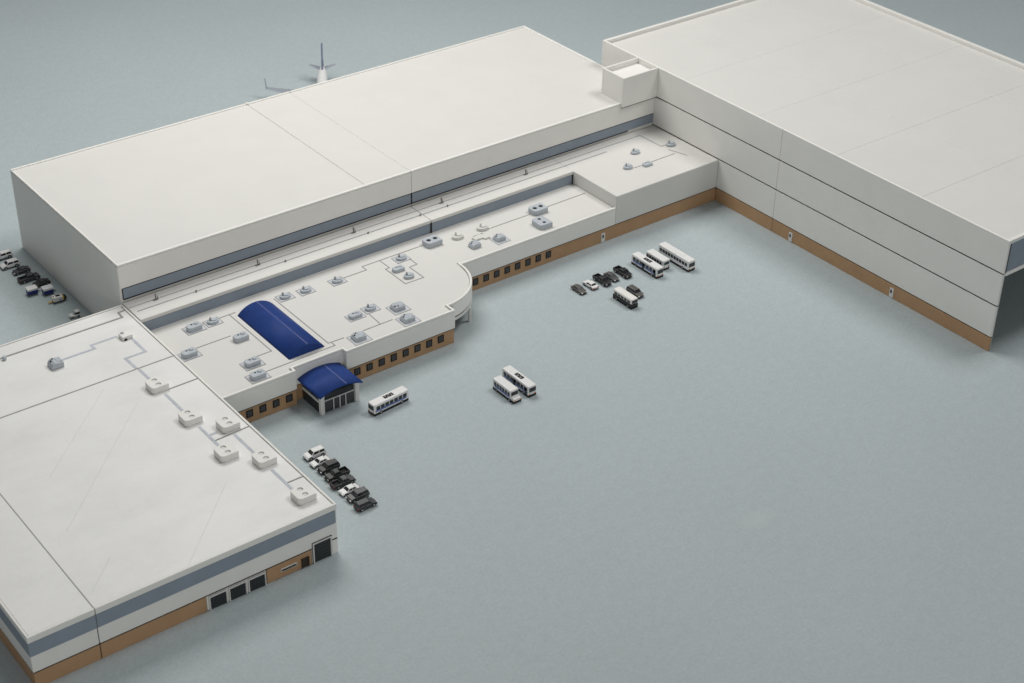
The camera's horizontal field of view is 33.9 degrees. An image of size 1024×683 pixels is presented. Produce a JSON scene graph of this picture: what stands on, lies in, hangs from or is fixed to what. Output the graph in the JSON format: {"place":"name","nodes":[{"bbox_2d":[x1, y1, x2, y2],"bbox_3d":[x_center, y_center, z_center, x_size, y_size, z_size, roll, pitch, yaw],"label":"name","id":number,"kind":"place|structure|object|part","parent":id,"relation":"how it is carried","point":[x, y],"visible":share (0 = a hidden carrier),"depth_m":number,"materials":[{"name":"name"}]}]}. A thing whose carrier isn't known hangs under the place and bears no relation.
{"place":"outdoors","nodes":[
{"label":"outdoors","id":0,"kind":"place"},
{"bbox_2d":[0,305,337,682],"bbox_3d":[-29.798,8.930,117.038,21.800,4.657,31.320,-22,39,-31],"label":"cargo building","id":1,"kind":"structure","parent":0,"point":[151,484],"depth_m":111.71,"materials":[{"name":"white concrete"}]},
{"bbox_2d":[209,589,227,609],"bbox_3d":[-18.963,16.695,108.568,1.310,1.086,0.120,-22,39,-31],"label":"loading door","id":2,"kind":"structure","parent":1,"relation":"in","point":[220,598],"depth_m":108.58,"materials":[{"name":"black paint"}]},
{"bbox_2d":[228,581,247,601],"bbox_3d":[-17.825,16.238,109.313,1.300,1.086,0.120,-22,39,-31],"label":"loading door","id":3,"kind":"structure","parent":1,"relation":"in","point":[240,589],"depth_m":109.32,"materials":[{"name":"black paint"}]},
{"bbox_2d":[248,572,266,592],"bbox_3d":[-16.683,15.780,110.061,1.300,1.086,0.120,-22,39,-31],"label":"loading door","id":4,"kind":"structure","parent":1,"relation":"in","point":[258,581],"depth_m":110.07,"materials":[{"name":"black paint"}]},
{"bbox_2d":[281,562,296,571],"bbox_3d":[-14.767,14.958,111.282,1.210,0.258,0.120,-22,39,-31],"label":"window","id":5,"kind":"structure","parent":1,"relation":"in","point":[294,564],"depth_m":111.27,"materials":[{"name":"glass"}]},
{"bbox_2d":[301,556,309,568],"bbox_3d":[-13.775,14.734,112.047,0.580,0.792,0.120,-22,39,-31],"label":"service door","id":6,"kind":"structure","parent":1,"relation":"in","point":[305,561],"depth_m":112.05,"materials":[{"name":"brown metal"}]},
{"bbox_2d":[312,535,332,563],"bbox_3d":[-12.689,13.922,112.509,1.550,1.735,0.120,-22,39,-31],"label":"tall door","id":7,"kind":"structure","parent":1,"relation":"in","point":[321,549],"depth_m":112.49,"materials":[{"name":"black paint"}]},
{"bbox_2d":[0,0,1023,682],"bbox_3d":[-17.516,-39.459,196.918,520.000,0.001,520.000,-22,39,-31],"label":"ground","id":8,"kind":"structure","parent":0,"point":[746,450],"depth_m":124.17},
{"bbox_2d":[0,249,12,259],"bbox_3d":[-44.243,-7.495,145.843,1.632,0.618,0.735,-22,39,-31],"label":"car","id":9,"kind":"object","parent":8,"relation":"on","point":[6,253],"visible":1,"depth_m":145.76,"materials":[{"name":"white paint"}]},
{"bbox_2d":[0,257,19,269],"bbox_3d":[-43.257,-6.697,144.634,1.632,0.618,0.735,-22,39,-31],"label":"car","id":10,"kind":"object","parent":8,"relation":"on","point":[8,263],"visible":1,"depth_m":144.45,"materials":[{"name":"white paint"}]},
{"bbox_3d":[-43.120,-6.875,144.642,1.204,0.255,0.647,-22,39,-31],"label":"window glass","id":11,"kind":"part","parent":10,"relation":"part of","materials":[{"name":"black glass"}]},
{"bbox_2d":[11,265,30,275],"bbox_3d":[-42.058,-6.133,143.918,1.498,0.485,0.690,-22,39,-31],"label":"car","id":12,"kind":"object","parent":8,"relation":"on","point":[17,271],"visible":1,"depth_m":143.75,"materials":[{"name":"grey paint"}]},
{"bbox_2d":[17,272,40,283],"bbox_3d":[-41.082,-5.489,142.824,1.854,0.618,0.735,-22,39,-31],"label":"pickup truck","id":13,"kind":"object","parent":8,"relation":"on","point":[26,277],"visible":1,"depth_m":142.68,"materials":[{"name":"grey paint"}]},
{"bbox_2d":[25,284,40,295],"bbox_3d":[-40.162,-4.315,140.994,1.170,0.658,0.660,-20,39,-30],"label":"box cart","id":14,"kind":"object","parent":8,"relation":"on","point":[31,290],"visible":1,"depth_m":140.71,"materials":[{"name":"blue paint"}]},
{"bbox_2d":[32,278,50,287],"bbox_3d":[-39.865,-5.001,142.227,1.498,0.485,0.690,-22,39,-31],"label":"car","id":15,"kind":"object","parent":8,"relation":"on","point":[41,282],"visible":1,"depth_m":142.08,"materials":[{"name":"black paint"}]},
{"bbox_2d":[41,284,55,295],"bbox_3d":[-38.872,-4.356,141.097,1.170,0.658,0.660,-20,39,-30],"label":"box cart","id":16,"kind":"object","parent":8,"relation":"on","point":[47,289],"visible":1,"depth_m":140.81,"materials":[{"name":"blue paint"}]},
{"bbox_2d":[48,293,66,303],"bbox_3d":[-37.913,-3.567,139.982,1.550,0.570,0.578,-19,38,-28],"label":"ground power unit","id":17,"kind":"object","parent":8,"relation":"on","point":[57,298],"visible":1,"depth_m":139.83,"materials":[{"name":"beige paint"}]},
{"bbox_2d":[68,309,80,318],"bbox_3d":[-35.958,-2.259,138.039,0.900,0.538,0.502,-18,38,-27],"label":"tow tractor","id":18,"kind":"object","parent":8,"relation":"on","point":[76,313],"visible":1,"depth_m":137.92,"materials":[{"name":"white paint"}]},
{"bbox_2d":[264,43,335,92],"bbox_3d":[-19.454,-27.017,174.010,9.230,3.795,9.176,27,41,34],"label":"airliner","id":19,"kind":"object","parent":8,"relation":"on","point":[322,74],"visible":0.33,"depth_m":175.70,"materials":[{"name":"white paint"}]},
{"bbox_2d":[302,445,325,460],"bbox_3d":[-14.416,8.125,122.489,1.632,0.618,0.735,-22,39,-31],"label":"car","id":20,"kind":"object","parent":8,"relation":"on","point":[311,454],"visible":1,"depth_m":122.30,"materials":[{"name":"white paint"}]},
{"bbox_3d":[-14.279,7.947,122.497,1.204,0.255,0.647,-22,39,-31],"label":"window glass","id":21,"kind":"part","parent":20,"relation":"part of","materials":[{"name":"black glass"}]},
{"bbox_2d":[309,455,330,468],"bbox_3d":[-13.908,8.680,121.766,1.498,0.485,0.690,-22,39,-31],"label":"car","id":22,"kind":"object","parent":8,"relation":"on","point":[316,463],"visible":1,"depth_m":121.56,"materials":[{"name":"white paint"}]},
{"bbox_2d":[317,458,339,474],"bbox_3d":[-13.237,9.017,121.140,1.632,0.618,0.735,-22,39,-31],"label":"car","id":23,"kind":"object","parent":8,"relation":"on","point":[324,468],"visible":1,"depth_m":120.93,"materials":[{"name":"black paint"}]},
{"bbox_3d":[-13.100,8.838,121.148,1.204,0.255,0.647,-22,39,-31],"label":"window glass","id":24,"kind":"part","parent":23,"relation":"part of","materials":[{"name":"black glass"}]},
{"bbox_2d":[10,25,654,313],"bbox_3d":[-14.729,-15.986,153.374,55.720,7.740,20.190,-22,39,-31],"label":"hangar","id":25,"kind":"structure","parent":8,"relation":"on","point":[110,224],"depth_m":146.62,"materials":[{"name":"white plastic"}]},
{"bbox_2d":[324,466,349,481],"bbox_3d":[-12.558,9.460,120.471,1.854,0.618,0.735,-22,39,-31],"label":"pickup truck","id":26,"kind":"object","parent":8,"relation":"on","point":[333,474],"visible":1,"depth_m":120.23,"materials":[{"name":"black paint"}]},
{"bbox_3d":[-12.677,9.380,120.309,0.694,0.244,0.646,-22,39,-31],"label":"window glass","id":27,"kind":"part","parent":26,"relation":"part of","materials":[{"name":"black glass"}]},
{"bbox_2d":[329,474,355,489],"bbox_3d":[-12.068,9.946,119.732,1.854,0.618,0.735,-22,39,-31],"label":"pickup truck","id":28,"kind":"object","parent":8,"relation":"on","point":[340,482],"visible":1,"depth_m":119.58,"materials":[{"name":"grey paint"}]},
{"bbox_2d":[338,483,359,496],"bbox_3d":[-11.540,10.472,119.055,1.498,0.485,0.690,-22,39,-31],"label":"car","id":29,"kind":"object","parent":8,"relation":"on","point":[345,491],"visible":1,"depth_m":118.85,"materials":[{"name":"white paint"}]},
{"bbox_2d":[345,486,369,502],"bbox_3d":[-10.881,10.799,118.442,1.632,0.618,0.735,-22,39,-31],"label":"car","id":30,"kind":"object","parent":8,"relation":"on","point":[353,496],"visible":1,"depth_m":118.25,"materials":[{"name":"grey paint"}]},
{"bbox_3d":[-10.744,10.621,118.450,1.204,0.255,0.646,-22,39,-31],"label":"window glass","id":31,"kind":"part","parent":30,"relation":"part of","materials":[{"name":"black glass"}]},
{"bbox_2d":[353,497,377,511],"bbox_3d":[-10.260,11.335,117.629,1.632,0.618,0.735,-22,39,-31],"label":"car","id":32,"kind":"object","parent":8,"relation":"on","point":[361,505],"visible":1,"depth_m":117.33,"materials":[{"name":"grey paint"}]},
{"bbox_3d":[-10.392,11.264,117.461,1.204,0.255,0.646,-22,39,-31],"label":"window glass","id":33,"kind":"part","parent":32,"relation":"part of","materials":[{"name":"black glass"}]},
{"bbox_2d":[368,386,408,415],"bbox_3d":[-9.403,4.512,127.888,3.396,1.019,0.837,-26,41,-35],"label":"bus","id":34,"kind":"object","parent":8,"relation":"on","point":[381,404],"visible":1,"depth_m":127.49,"materials":[{"name":"white paint"}]},
{"bbox_2d":[123,126,717,422],"bbox_3d":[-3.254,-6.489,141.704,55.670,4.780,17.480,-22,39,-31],"label":"terminal building","id":35,"kind":"structure","parent":8,"relation":"on","point":[322,325],"depth_m":138.19,"materials":[{"name":"beige paint"}]},
{"bbox_2d":[246,409,252,417],"bbox_3d":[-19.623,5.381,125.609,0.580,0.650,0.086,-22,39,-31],"label":"window","id":36,"kind":"structure","parent":35,"relation":"in","point":[249,413],"depth_m":125.55,"materials":[{"name":"black glass"}]},
{"bbox_2d":[259,404,266,412],"bbox_3d":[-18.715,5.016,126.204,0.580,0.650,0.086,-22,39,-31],"label":"window","id":37,"kind":"structure","parent":35,"relation":"in","point":[262,408],"depth_m":126.17,"materials":[{"name":"black glass"}]},
{"bbox_2d":[273,399,279,407],"bbox_3d":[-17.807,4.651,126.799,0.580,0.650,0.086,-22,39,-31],"label":"window","id":38,"kind":"structure","parent":35,"relation":"in","point":[276,403],"depth_m":126.77,"materials":[{"name":"black glass"}]},
{"bbox_2d":[286,394,292,402],"bbox_3d":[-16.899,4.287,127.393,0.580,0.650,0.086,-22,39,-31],"label":"window","id":39,"kind":"structure","parent":35,"relation":"in","point":[289,397],"depth_m":127.37,"materials":[{"name":"black glass"}]},
{"bbox_2d":[354,367,360,375],"bbox_3d":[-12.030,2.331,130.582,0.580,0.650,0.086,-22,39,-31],"label":"window","id":40,"kind":"structure","parent":35,"relation":"in","point":[357,371],"depth_m":130.55,"materials":[{"name":"black glass"}]},
{"bbox_2d":[366,362,372,370],"bbox_3d":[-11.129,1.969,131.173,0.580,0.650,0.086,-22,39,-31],"label":"window","id":41,"kind":"structure","parent":35,"relation":"in","point":[369,366],"depth_m":131.13,"materials":[{"name":"black glass"}]},
{"bbox_2d":[378,357,384,366],"bbox_3d":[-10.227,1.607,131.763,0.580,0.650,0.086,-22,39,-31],"label":"window","id":42,"kind":"structure","parent":35,"relation":"in","point":[381,361],"depth_m":131.72,"materials":[{"name":"black glass"}]},
{"bbox_2d":[391,353,396,361],"bbox_3d":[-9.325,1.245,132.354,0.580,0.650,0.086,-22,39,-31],"label":"window","id":43,"kind":"structure","parent":35,"relation":"in","point":[394,356],"depth_m":132.32,"materials":[{"name":"black glass"}]},
{"bbox_2d":[402,348,408,356],"bbox_3d":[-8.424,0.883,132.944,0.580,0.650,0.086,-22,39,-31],"label":"window","id":44,"kind":"structure","parent":35,"relation":"in","point":[405,352],"depth_m":132.90,"materials":[{"name":"black glass"}]},
{"bbox_2d":[414,344,420,352],"bbox_3d":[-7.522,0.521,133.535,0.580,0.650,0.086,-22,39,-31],"label":"window","id":45,"kind":"structure","parent":35,"relation":"in","point":[417,348],"depth_m":133.50,"materials":[{"name":"black glass"}]},
{"bbox_2d":[426,339,431,347],"bbox_3d":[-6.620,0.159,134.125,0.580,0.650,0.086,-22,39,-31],"label":"window","id":46,"kind":"structure","parent":35,"relation":"in","point":[428,343],"depth_m":134.07,"materials":[{"name":"black glass"}]},
{"bbox_2d":[438,334,443,343],"bbox_3d":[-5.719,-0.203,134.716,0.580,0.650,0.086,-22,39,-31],"label":"window","id":47,"kind":"structure","parent":35,"relation":"in","point":[440,338],"depth_m":134.70,"materials":[{"name":"black glass"}]},
{"bbox_2d":[473,278,477,285],"bbox_3d":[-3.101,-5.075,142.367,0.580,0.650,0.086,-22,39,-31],"label":"window","id":48,"kind":"structure","parent":35,"relation":"in","point":[475,281],"depth_m":142.34,"materials":[{"name":"black glass"}]},
{"bbox_2d":[483,273,488,281],"bbox_3d":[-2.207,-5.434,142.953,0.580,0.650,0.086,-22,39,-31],"label":"window","id":49,"kind":"structure","parent":35,"relation":"in","point":[485,277],"depth_m":142.90,"materials":[{"name":"black glass"}]},
{"bbox_2d":[494,269,499,277],"bbox_3d":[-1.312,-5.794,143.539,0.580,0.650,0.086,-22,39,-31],"label":"window","id":50,"kind":"structure","parent":35,"relation":"in","point":[496,273],"depth_m":143.53,"materials":[{"name":"black glass"}]},
{"bbox_2d":[504,266,509,273],"bbox_3d":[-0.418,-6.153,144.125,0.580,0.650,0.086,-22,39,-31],"label":"window","id":51,"kind":"structure","parent":35,"relation":"in","point":[507,269],"depth_m":144.09,"materials":[{"name":"black glass"}]},
{"bbox_2d":[515,262,520,269],"bbox_3d":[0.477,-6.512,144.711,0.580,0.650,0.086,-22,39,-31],"label":"window","id":52,"kind":"structure","parent":35,"relation":"in","point":[517,265],"depth_m":144.65,"materials":[{"name":"black glass"}]},
{"bbox_2d":[525,258,530,265],"bbox_3d":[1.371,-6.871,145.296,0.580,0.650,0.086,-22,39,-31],"label":"window","id":53,"kind":"structure","parent":35,"relation":"in","point":[528,261],"depth_m":145.25,"materials":[{"name":"black glass"}]},
{"bbox_2d":[535,254,540,262],"bbox_3d":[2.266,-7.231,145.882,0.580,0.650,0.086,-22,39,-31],"label":"window","id":54,"kind":"structure","parent":35,"relation":"in","point":[538,258],"depth_m":145.86,"materials":[{"name":"black glass"}]},
{"bbox_2d":[546,250,550,258],"bbox_3d":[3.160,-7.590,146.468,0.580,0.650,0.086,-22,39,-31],"label":"window","id":55,"kind":"structure","parent":35,"relation":"in","point":[548,254],"depth_m":146.43,"materials":[{"name":"black glass"}]},
{"bbox_2d":[601,233,604,241],"bbox_3d":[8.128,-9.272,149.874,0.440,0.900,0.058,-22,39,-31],"label":"service door","id":56,"kind":"structure","parent":35,"relation":"in","point":[603,234],"depth_m":149.83,"materials":[{"name":"white paint"}]},
{"bbox_2d":[493,375,520,403],"bbox_3d":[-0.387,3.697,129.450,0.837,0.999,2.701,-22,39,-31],"label":"bus","id":57,"kind":"object","parent":8,"relation":"on","point":[505,388],"visible":1,"depth_m":129.03,"materials":[{"name":"white paint"}]},
{"bbox_2d":[502,365,535,397],"bbox_3d":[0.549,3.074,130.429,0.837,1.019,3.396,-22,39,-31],"label":"bus","id":58,"kind":"object","parent":8,"relation":"on","point":[524,385],"visible":0.91,"depth_m":129.93,"materials":[{"name":"white paint"}]},
{"bbox_2d":[571,284,586,294],"bbox_3d":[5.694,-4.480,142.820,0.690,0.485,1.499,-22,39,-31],"label":"car","id":59,"kind":"object","parent":8,"relation":"on","point":[580,289],"visible":1,"depth_m":142.60,"materials":[{"name":"grey paint"}]},
{"bbox_2d":[582,279,598,289],"bbox_3d":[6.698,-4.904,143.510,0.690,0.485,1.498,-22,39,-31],"label":"car","id":60,"kind":"object","parent":8,"relation":"on","point":[591,285],"visible":1,"depth_m":143.24,"materials":[{"name":"white paint"}]},
{"bbox_2d":[592,273,611,286],"bbox_3d":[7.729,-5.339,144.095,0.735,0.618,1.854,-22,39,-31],"label":"pickup truck","id":61,"kind":"object","parent":8,"relation":"on","point":[603,280],"visible":1,"depth_m":143.78,"materials":[{"name":"black paint"}]},
{"bbox_2d":[603,271,619,281],"bbox_3d":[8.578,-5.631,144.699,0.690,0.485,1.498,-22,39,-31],"label":"car","id":62,"kind":"object","parent":8,"relation":"on","point":[612,276],"visible":1,"depth_m":144.46,"materials":[{"name":"grey paint"}]},
{"bbox_2d":[613,265,631,277],"bbox_3d":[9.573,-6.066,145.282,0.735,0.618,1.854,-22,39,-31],"label":"pickup truck","id":63,"kind":"object","parent":8,"relation":"on","point":[624,272],"visible":1,"depth_m":144.99,"materials":[{"name":"black paint"}]},
{"bbox_2d":[613,286,637,308],"bbox_3d":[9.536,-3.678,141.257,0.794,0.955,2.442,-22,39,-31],"label":"bus","id":64,"kind":"object","parent":8,"relation":"on","point":[627,299],"visible":1,"depth_m":140.85,"materials":[{"name":"beige paint"}]},
{"bbox_2d":[626,284,643,297],"bbox_3d":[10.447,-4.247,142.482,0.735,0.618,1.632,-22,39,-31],"label":"car","id":65,"kind":"object","parent":8,"relation":"on","point":[634,290],"visible":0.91,"depth_m":142.25,"materials":[{"name":"grey paint"}]},
{"bbox_3d":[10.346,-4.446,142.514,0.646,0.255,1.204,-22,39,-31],"label":"window glass","id":66,"kind":"part","parent":65,"relation":"part of","materials":[{"name":"black glass"}]},
{"bbox_2d":[631,252,663,278],"bbox_3d":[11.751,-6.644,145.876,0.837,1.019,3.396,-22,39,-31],"label":"bus","id":67,"kind":"object","parent":8,"relation":"on","point":[649,266],"visible":1,"depth_m":145.44,"materials":[{"name":"white paint"}]},
{"bbox_2d":[645,249,669,269],"bbox_3d":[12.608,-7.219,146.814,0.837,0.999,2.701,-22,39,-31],"label":"bus","id":68,"kind":"object","parent":8,"relation":"on","point":[658,258],"visible":0.81,"depth_m":146.18,"materials":[{"name":"white paint"}]},
{"bbox_2d":[658,242,694,271],"bbox_3d":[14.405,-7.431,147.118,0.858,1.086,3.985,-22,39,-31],"label":"bus","id":69,"kind":"object","parent":8,"relation":"on","point":[679,258],"visible":0.94,"depth_m":146.60,"materials":[{"name":"white paint"}]},
{"bbox_2d":[601,0,1023,350],"bbox_3d":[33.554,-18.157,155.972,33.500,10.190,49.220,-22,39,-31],"label":"tall hangar","id":70,"kind":"structure","parent":8,"relation":"on","point":[876,146],"depth_m":150.78,"materials":[{"name":"white plastic"}]},
{"bbox_2d":[788,232,792,241],"bbox_3d":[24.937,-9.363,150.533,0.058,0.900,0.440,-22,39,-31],"label":"service door","id":71,"kind":"structure","parent":70,"relation":"in","point":[790,234],"depth_m":150.51,"materials":[{"name":"white paint"}]},
{"bbox_2d":[889,287,893,297],"bbox_3d":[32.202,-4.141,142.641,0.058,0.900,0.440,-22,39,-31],"label":"service door","id":72,"kind":"structure","parent":70,"relation":"in","point":[891,291],"depth_m":142.60,"materials":[{"name":"white paint"}]}
]}

